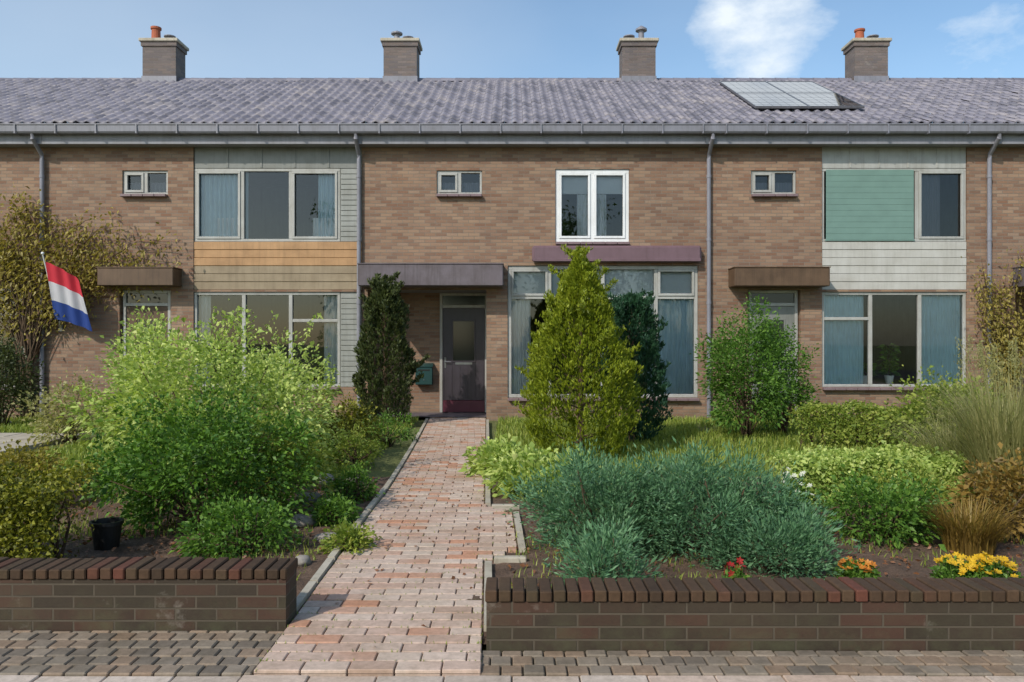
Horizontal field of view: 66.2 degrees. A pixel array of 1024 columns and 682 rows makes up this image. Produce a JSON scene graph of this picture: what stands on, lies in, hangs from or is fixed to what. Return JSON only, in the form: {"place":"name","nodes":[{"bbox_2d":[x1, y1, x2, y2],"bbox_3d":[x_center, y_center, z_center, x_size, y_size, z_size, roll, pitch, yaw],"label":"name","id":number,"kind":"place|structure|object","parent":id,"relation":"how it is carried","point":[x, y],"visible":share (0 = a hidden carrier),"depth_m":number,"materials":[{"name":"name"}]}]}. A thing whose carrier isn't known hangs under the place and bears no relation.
{"place":"outdoors","nodes":[
{"label":"outdoors","id":0,"kind":"place"},
{"bbox_2d":[0,78,173,418],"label":"terraced house","id":1,"kind":"structure","parent":0,"point":[27,105],"depth_m":15.00,"materials":[{"name":"brick"}]},
{"bbox_2d":[0,288,23,389],"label":"window","id":2,"kind":"structure","parent":1,"relation":"in","point":[2,288],"depth_m":15.03,"materials":[{"name":"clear glass"}]},
{"bbox_2d":[2,475,397,625],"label":"garden soil","id":3,"kind":"structure","parent":0,"point":[141,544],"depth_m":5.82,"materials":[{"name":"brown soil"}]},
{"bbox_2d":[0,434,85,511],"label":"shrub","id":4,"kind":"object","parent":3,"relation":"on","point":[23,455],"visible":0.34,"depth_m":7.01,"materials":[{"name":"green plant"}]},
{"bbox_2d":[0,457,103,558],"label":"hedge","id":5,"kind":"object","parent":3,"relation":"on","point":[28,494],"visible":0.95,"depth_m":4.97,"materials":[{"name":"green plant"}]},
{"bbox_2d":[89,517,123,550],"bbox_3d":[-2.889,1.380,5.600,0.224,0.200,0.224,0,0,0],"label":"plant pot","id":6,"kind":"object","parent":3,"relation":"on","point":[106,533],"visible":0.94,"depth_m":5.53,"materials":[{"name":"black plastic"}]},
{"bbox_2d":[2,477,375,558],"bbox_3d":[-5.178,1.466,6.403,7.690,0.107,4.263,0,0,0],"label":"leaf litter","id":7,"kind":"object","parent":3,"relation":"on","point":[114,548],"visible":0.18,"depth_m":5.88,"materials":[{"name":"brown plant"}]},
{"bbox_2d":[11,475,373,579],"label":"grass","id":8,"kind":"structure","parent":3,"relation":"on","point":[172,527],"depth_m":5.97,"materials":[{"name":"green plant"}]},
{"bbox_2d":[62,372,329,538],"bbox_3d":[-2.548,0.894,6.151,1.758,1.321,1.615,0,0,32],"label":"shrub","id":9,"kind":"object","parent":3,"relation":"on","point":[146,494],"visible":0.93,"depth_m":6.01,"materials":[{"name":"green plant"}]},
{"bbox_2d":[52,298,353,502],"bbox_3d":[-3.025,0.580,7.701,2.773,2.006,2.114,0,0,0],"label":"shrub","id":10,"kind":"object","parent":3,"relation":"on","point":[135,389],"visible":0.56,"depth_m":7.48,"materials":[{"name":"green plant"}]},
{"bbox_2d":[167,489,312,558],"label":"shrub","id":11,"kind":"object","parent":3,"relation":"on","point":[221,536],"visible":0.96,"depth_m":5.43,"materials":[{"name":"green plant"}]},
{"bbox_2d":[188,390,348,516],"bbox_3d":[-2.081,0.987,6.753,1.293,1.151,1.135,0,0,-42],"label":"shrub","id":12,"kind":"object","parent":3,"relation":"on","point":[277,448],"visible":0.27,"depth_m":6.65,"materials":[{"name":"green plant"}]},
{"bbox_2d":[289,514,315,527],"bbox_3d":[-1.677,1.444,6.296,0.208,0.124,0.256,0,0,45],"label":"stone","id":13,"kind":"object","parent":3,"relation":"on","point":[303,521],"visible":0.71,"depth_m":6.22,"materials":[{"name":"grey stone"}]},
{"bbox_2d":[295,555,311,566],"bbox_3d":[-1.391,1.459,5.199,0.124,0.085,0.140,0,0,-7],"label":"stone","id":14,"kind":"object","parent":3,"relation":"on","point":[302,559],"visible":0.69,"depth_m":5.17,"materials":[{"name":"white stone"}]},
{"bbox_2d":[296,492,320,503],"bbox_3d":[-1.863,1.443,7.200,0.236,0.124,0.209,0,0,-20],"label":"stone","id":15,"kind":"object","parent":3,"relation":"on","point":[317,494],"visible":0.42,"depth_m":7.14,"materials":[{"name":"grey stone"}]},
{"bbox_2d":[313,473,333,484],"bbox_3d":[-1.966,1.441,8.202,0.213,0.134,0.264,0,0,-14],"label":"stone","id":16,"kind":"object","parent":3,"relation":"on","point":[329,475],"visible":0.29,"depth_m":8.11,"materials":[{"name":"grey stone"}]},
{"bbox_2d":[313,532,335,542],"bbox_3d":[-1.348,1.457,5.802,0.258,0.078,0.150,0,0,21],"label":"stone","id":17,"kind":"object","parent":3,"relation":"on","point":[320,536],"visible":0.32,"depth_m":5.78,"materials":[{"name":"grey stone"}]},
{"bbox_2d":[305,487,362,526],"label":"perennial","id":18,"kind":"object","parent":3,"relation":"on","point":[336,508],"visible":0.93,"depth_m":6.33,"materials":[{"name":"green plant"}]},
{"bbox_2d":[312,515,382,555],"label":"perennial","id":19,"kind":"object","parent":3,"relation":"on","point":[351,539],"visible":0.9,"depth_m":5.52,"materials":[{"name":"green plant"}]},
{"bbox_2d":[319,460,384,504],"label":"perennial","id":20,"kind":"object","parent":3,"relation":"on","point":[355,490],"visible":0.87,"depth_m":7.28,"materials":[{"name":"green plant"}]},
{"bbox_2d":[0,414,418,480],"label":"grass","id":21,"kind":"structure","parent":0,"point":[78,453],"depth_m":10.85,"materials":[{"name":"green plant"}]},
{"bbox_2d":[254,417,517,679],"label":"path","id":22,"kind":"structure","parent":0,"point":[404,553],"depth_m":4.73,"materials":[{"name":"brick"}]},
{"bbox_2d":[336,436,486,646],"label":"fallen leaves","id":23,"kind":"object","parent":22,"relation":"on","point":[453,577],"visible":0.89,"depth_m":6.09,"materials":[{"name":"brown plant"}]},
{"bbox_2d":[0,416,889,675],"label":"ground","id":24,"kind":"structure","parent":0,"point":[386,465],"depth_m":10.91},
{"bbox_2d":[0,332,49,425],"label":"shrub","id":25,"kind":"object","parent":24,"relation":"on","point":[16,382],"visible":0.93,"depth_m":13.56,"materials":[{"name":"green plant"}]},
{"bbox_2d":[0,433,84,454],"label":"patio","id":26,"kind":"structure","parent":24,"relation":"on","point":[8,437],"depth_m":11.49,"materials":[{"name":"concrete"}]},
{"bbox_2d":[11,365,105,446],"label":"shrub","id":27,"kind":"object","parent":24,"relation":"on","point":[73,431],"visible":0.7,"depth_m":11.42,"materials":[{"name":"green plant"}]},
{"bbox_2d":[0,557,297,632],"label":"garden wall","id":28,"kind":"structure","parent":24,"relation":"on","point":[150,594],"depth_m":4.04,"materials":[{"name":"brick"}]},
{"bbox_2d":[93,310,213,443],"bbox_3d":[-4.537,0.537,9.991,1.274,1.980,1.443,0,0,36],"label":"shrub","id":29,"kind":"object","parent":24,"relation":"on","point":[109,373],"visible":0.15,"depth_m":9.92,"materials":[{"name":"green plant"}]},
{"bbox_2d":[36,26,397,417],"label":"terraced house","id":30,"kind":"structure","parent":24,"relation":"on","point":[249,195],"depth_m":15.02,"materials":[{"name":"brick"}]},
{"bbox_2d":[41,252,92,331],"bbox_3d":[-8.216,-0.905,14.684,0.850,1.460,0.627,0,0,0],"label":"flag","id":31,"kind":"object","parent":30,"relation":"attached to","point":[67,299],"visible":1,"depth_m":14.57,"materials":[{"name":"multicoloured fabric"}]},
{"bbox_2d":[0,182,189,418],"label":"climbing plant","id":32,"kind":"object","parent":30,"relation":"attached to","point":[31,346],"visible":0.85,"depth_m":14.80,"materials":[{"name":"green plant"}]},
{"bbox_2d":[120,171,167,196],"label":"window","id":33,"kind":"structure","parent":30,"relation":"in","point":[143,189],"depth_m":15.03,"materials":[{"name":"white glass"}]},
{"bbox_2d":[127,306,167,408],"bbox_3d":[-7.005,0.387,15.103,0.795,2.106,0.054,0,0,0],"label":"door","id":34,"kind":"structure","parent":30,"relation":"in","point":[161,309],"depth_m":15.09,"materials":[{"name":"grey wood"}]},
{"bbox_2d":[247,353,269,373],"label":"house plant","id":35,"kind":"object","parent":30,"relation":"in","point":[257,363],"visible":0.06,"depth_m":15.28,"materials":[{"name":"green plant"}]},
{"bbox_2d":[194,169,340,241],"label":"window","id":36,"kind":"structure","parent":30,"relation":"in","point":[220,195],"depth_m":15.13,"materials":[{"name":"white glass"}]},
{"bbox_2d":[194,292,340,389],"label":"window","id":37,"kind":"structure","parent":30,"relation":"in","point":[202,300],"depth_m":15.13,"materials":[{"name":"white glass"}]},
{"bbox_2d":[222,340,348,463],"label":"shrub","id":38,"kind":"object","parent":24,"relation":"on","point":[321,396],"visible":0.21,"depth_m":9.34,"materials":[{"name":"green plant"}]},
{"bbox_2d":[308,389,383,451],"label":"shrub","id":39,"kind":"object","parent":24,"relation":"on","point":[347,416],"visible":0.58,"depth_m":10.29,"materials":[{"name":"green plant"}]},
{"bbox_2d":[321,430,386,467],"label":"perennial","id":40,"kind":"object","parent":24,"relation":"on","point":[354,456],"visible":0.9,"depth_m":9.25,"materials":[{"name":"green plant"}]},
{"bbox_2d":[297,418,427,610],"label":"path kerb","id":41,"kind":"structure","parent":24,"relation":"on","point":[309,588],"depth_m":6.20,"materials":[{"name":"concrete"}]},
{"bbox_2d":[253,484,517,673],"bbox_3d":[-0.727,1.482,9.225,1.273,0.001,11.485,0,0,-2],"label":"path bedding","id":42,"kind":"object","parent":24,"relation":"on","point":[401,651],"visible":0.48,"depth_m":3.50,"materials":[{"name":"sand"}]},
{"bbox_2d":[351,271,429,427],"bbox_3d":[-2.241,0.127,13.766,1.151,2.806,1.254,0,0,39],"label":"conifer","id":43,"kind":"object","parent":24,"relation":"on","point":[378,305],"visible":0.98,"depth_m":13.57,"materials":[{"name":"green plant"}]},
{"bbox_2d":[363,408,420,446],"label":"perennial","id":44,"kind":"object","parent":24,"relation":"on","point":[387,436],"visible":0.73,"depth_m":11.24,"materials":[{"name":"green plant"}]},
{"bbox_2d":[484,419,526,631],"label":"path kerb","id":45,"kind":"structure","parent":24,"relation":"on","point":[504,559],"depth_m":5.57,"materials":[{"name":"concrete"}]},
{"bbox_2d":[0,630,1023,681],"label":"sett strip","id":46,"kind":"object","parent":24,"relation":"on","point":[106,653],"visible":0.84,"depth_m":3.65,"materials":[{"name":"grey stone"}]},
{"bbox_2d":[512,242,647,457],"bbox_3d":[0.890,0.135,9.987,1.785,2.792,1.653,0,0,0],"label":"conifer","id":47,"kind":"object","parent":24,"relation":"on","point":[581,295],"visible":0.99,"depth_m":9.69,"materials":[{"name":"green plant"}]},
{"bbox_2d":[590,288,672,441],"bbox_3d":[1.758,0.364,11.582,1.317,2.334,1.352,0,0,0],"label":"conifer","id":48,"kind":"object","parent":24,"relation":"on","point":[639,307],"visible":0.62,"depth_m":11.26,"materials":[{"name":"green plant"}]},
{"bbox_2d":[690,292,807,437],"bbox_3d":[3.572,0.427,11.982,1.691,2.330,1.669,0,0,0],"label":"shrub","id":49,"kind":"object","parent":24,"relation":"on","point":[732,380],"visible":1,"depth_m":11.80,"materials":[{"name":"green plant"}]},
{"bbox_2d":[485,577,1023,656],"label":"garden wall","id":50,"kind":"structure","parent":24,"relation":"on","point":[835,614],"depth_m":3.78,"materials":[{"name":"brick"}]},
{"bbox_2d":[752,318,820,436],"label":"shrub","id":51,"kind":"object","parent":24,"relation":"on","point":[794,367],"visible":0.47,"depth_m":12.37,"materials":[{"name":"green plant"}]},
{"bbox_2d":[786,397,1022,448],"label":"hedge","id":52,"kind":"object","parent":24,"relation":"on","point":[809,408],"visible":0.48,"depth_m":10.80,"materials":[{"name":"green plant"}]},
{"bbox_2d":[841,28,1023,398],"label":"terraced house","id":53,"kind":"structure","parent":24,"relation":"on","point":[866,59],"depth_m":15.82,"materials":[{"name":"brick"}]},
{"bbox_2d":[961,246,1023,404],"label":"climbing plant","id":54,"kind":"object","parent":53,"relation":"attached to","point":[997,327],"visible":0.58,"depth_m":14.79,"materials":[{"name":"green plant"}]},
{"bbox_2d":[864,365,1018,447],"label":"shrub","id":55,"kind":"object","parent":24,"relation":"on","point":[921,406],"visible":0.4,"depth_m":10.18,"materials":[{"name":"green plant"}]},
{"bbox_2d":[0,675,1023,681],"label":"pavement","id":56,"kind":"structure","parent":0,"point":[583,678],"depth_m":3.46,"materials":[{"name":"tile"}]},
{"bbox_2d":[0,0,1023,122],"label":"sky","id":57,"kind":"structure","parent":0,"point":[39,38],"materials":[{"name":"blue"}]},
{"bbox_2d":[357,30,714,420],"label":"terraced house","id":58,"kind":"structure","parent":0,"point":[486,199],"depth_m":15.00,"materials":[{"name":"brick"}]},
{"bbox_2d":[415,363,433,384],"bbox_3d":[-1.770,0.663,15.846,0.360,0.433,0.192,0,0,0],"label":"letterbox","id":59,"kind":"object","parent":58,"relation":"attached to","point":[427,370],"visible":0.9,"depth_m":15.77,"materials":[{"name":"teal paint"}]},
{"bbox_2d":[436,171,481,196],"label":"window","id":60,"kind":"structure","parent":58,"relation":"in","point":[457,189],"depth_m":15.03,"materials":[{"name":"white glass"}]},
{"bbox_2d":[443,308,484,411],"bbox_3d":[-0.977,0.387,15.911,0.849,2.106,0.099,0,0,0],"label":"door","id":61,"kind":"structure","parent":58,"relation":"in","point":[463,328],"depth_m":15.92,"materials":[{"name":"paint"}]},
{"bbox_2d":[555,169,629,244],"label":"window","id":62,"kind":"structure","parent":58,"relation":"in","point":[591,208],"depth_m":15.03,"materials":[{"name":"white glass"}]},
{"bbox_2d":[508,266,698,400],"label":"window","id":63,"kind":"structure","parent":58,"relation":"in","point":[675,288],"depth_m":15.13,"materials":[{"name":"clear glass"}]},
{"bbox_2d":[489,414,935,480],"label":"grass","id":64,"kind":"structure","parent":0,"point":[680,430],"depth_m":11.44,"materials":[{"name":"green plant"}]},
{"bbox_2d":[467,476,1023,643],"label":"garden soil","id":65,"kind":"structure","parent":0,"point":[892,570],"depth_m":5.32,"materials":[{"name":"brown soil"}]},
{"bbox_2d":[457,433,535,478],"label":"perennial","id":66,"kind":"object","parent":65,"relation":"on","point":[488,450],"visible":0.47,"depth_m":8.55,"materials":[{"name":"green plant"}]},
{"bbox_2d":[479,439,562,500],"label":"perennial","id":67,"kind":"object","parent":65,"relation":"on","point":[499,472],"visible":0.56,"depth_m":7.46,"materials":[{"name":"green plant"}]},
{"bbox_2d":[518,441,613,500],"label":"perennial","id":68,"kind":"object","parent":65,"relation":"on","point":[537,465],"visible":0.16,"depth_m":7.39,"materials":[{"name":"green plant"}]},
{"bbox_2d":[543,510,664,585],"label":"spreading shrub","id":69,"kind":"object","parent":65,"relation":"on","point":[598,559],"visible":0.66,"depth_m":4.46,"materials":[{"name":"green plant"}]},
{"bbox_2d":[499,436,709,567],"bbox_3d":[0.718,1.095,5.603,1.617,0.905,1.330,0,0,0],"label":"spreading shrub","id":70,"kind":"object","parent":65,"relation":"on","point":[565,494],"visible":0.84,"depth_m":5.38,"materials":[{"name":"green plant"}]},
{"bbox_2d":[589,434,820,571],"bbox_3d":[1.321,1.059,5.532,1.297,0.955,1.453,0,0,-42],"label":"spreading shrub","id":71,"kind":"object","parent":65,"relation":"on","point":[708,489],"visible":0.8,"depth_m":5.26,"materials":[{"name":"green plant"}]},
{"bbox_2d":[722,557,751,580],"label":"flowering plant","id":72,"kind":"object","parent":65,"relation":"on","point":[737,572],"visible":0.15,"depth_m":4.30,"materials":[{"name":"green plant"}]},
{"bbox_2d":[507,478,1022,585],"bbox_3d":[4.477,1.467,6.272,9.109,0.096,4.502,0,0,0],"label":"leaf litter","id":73,"kind":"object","parent":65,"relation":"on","point":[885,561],"visible":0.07,"depth_m":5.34,"materials":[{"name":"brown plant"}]},
{"bbox_2d":[688,480,862,579],"bbox_3d":[1.681,1.216,5.141,1.116,0.655,1.252,0,0,0],"label":"spreading shrub","id":74,"kind":"object","parent":65,"relation":"on","point":[797,526],"visible":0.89,"depth_m":4.91,"materials":[{"name":"green plant"}]},
{"bbox_2d":[779,466,815,515],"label":"flowering plant","id":75,"kind":"object","parent":65,"relation":"on","point":[800,485],"visible":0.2,"depth_m":6.46,"materials":[{"name":"white plant"}]},
{"bbox_2d":[834,556,881,578],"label":"flowering plant","id":76,"kind":"object","parent":65,"relation":"on","point":[864,567],"visible":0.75,"depth_m":4.71,"materials":[{"name":"orange plant"}]},
{"bbox_2d":[765,440,970,504],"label":"hedge","id":77,"kind":"object","parent":65,"relation":"on","point":[820,467],"visible":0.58,"depth_m":7.09,"materials":[{"name":"green plant"}]},
{"bbox_2d":[806,460,952,551],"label":"shrub","id":78,"kind":"object","parent":65,"relation":"on","point":[899,521],"visible":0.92,"depth_m":5.76,"materials":[{"name":"green plant"}]},
{"bbox_2d":[859,458,975,533],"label":"shrub","id":79,"kind":"object","parent":65,"relation":"on","point":[930,475],"visible":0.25,"depth_m":6.37,"materials":[{"name":"green plant"}]},
{"bbox_2d":[928,552,983,579],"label":"flowering plant","id":80,"kind":"object","parent":65,"relation":"on","point":[962,568],"visible":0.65,"depth_m":4.67,"materials":[{"name":"yellow plant"}]},
{"bbox_2d":[895,491,1023,557],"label":"ornamental grass","id":81,"kind":"object","parent":65,"relation":"on","point":[972,533],"depth_m":5.41,"materials":[{"name":"brown plant"}]},
{"bbox_2d":[946,442,1023,543],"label":"shrub","id":82,"kind":"object","parent":65,"relation":"on","point":[1015,476],"visible":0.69,"depth_m":5.83,"materials":[{"name":"brown plant"}]},
{"bbox_2d":[966,551,1023,578],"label":"flowering plant","id":83,"kind":"object","parent":65,"relation":"on","point":[992,563],"visible":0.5,"depth_m":4.62,"materials":[{"name":"yellow plant"}]},
{"bbox_2d":[511,479,1023,588],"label":"grass","id":84,"kind":"structure","parent":0,"point":[869,549],"depth_m":5.38,"materials":[{"name":"green plant"}]},
{"bbox_2d":[616,26,1007,418],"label":"terraced house","id":85,"kind":"structure","parent":0,"point":[846,239],"depth_m":15.00,"materials":[{"name":"brick"}]},
{"bbox_2d":[719,81,809,107],"bbox_3d":[5.360,-5.324,16.918,1.080,0.047,3.060,0,27,0],"label":"solar panel","id":86,"kind":"object","parent":85,"relation":"on","point":[759,94],"visible":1,"depth_m":16.65,"materials":[{"name":"grey glass"}]},
{"bbox_2d":[751,306,793,414],"bbox_3d":[5.009,0.387,15.103,0.822,2.106,0.054,0,0,0],"label":"door","id":87,"kind":"structure","parent":85,"relation":"in","point":[786,313],"depth_m":15.09,"materials":[{"name":"grey paint"}]},
{"bbox_2d":[751,171,797,196],"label":"window","id":88,"kind":"structure","parent":85,"relation":"in","point":[771,189],"depth_m":15.03,"materials":[{"name":"white glass"}]},
{"bbox_2d":[766,81,864,107],"bbox_3d":[6.440,-5.324,16.918,1.080,0.047,3.060,0,27,0],"label":"solar panel","id":89,"kind":"object","parent":85,"relation":"on","point":[811,94],"visible":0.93,"depth_m":16.63,"materials":[{"name":"grey glass"}]},
{"bbox_2d":[863,362,878,383],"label":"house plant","id":90,"kind":"object","parent":85,"relation":"in","point":[874,365],"visible":0.42,"depth_m":15.28,"materials":[{"name":"green plant"}]},
{"bbox_2d":[875,343,900,383],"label":"house plant","id":91,"kind":"object","parent":85,"relation":"in","point":[889,378],"visible":1,"depth_m":15.30,"materials":[{"name":"green plant"}]},
{"bbox_2d":[822,169,965,241],"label":"window","id":92,"kind":"structure","parent":85,"relation":"in","point":[919,221],"depth_m":15.00,"materials":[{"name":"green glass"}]},
{"bbox_2d":[822,292,965,389],"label":"window","id":93,"kind":"structure","parent":85,"relation":"in","point":[940,316],"depth_m":15.13,"materials":[{"name":"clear glass"}]},
{"bbox_2d":[861,394,985,490],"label":"shrub","id":94,"kind":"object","parent":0,"point":[938,439],"depth_m":7.67,"materials":[{"name":"green plant"}]},
{"bbox_2d":[899,332,1023,512],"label":"ornamental grass","id":95,"kind":"object","parent":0,"point":[984,437],"depth_m":6.81,"materials":[{"name":"green plant"}]}
]}

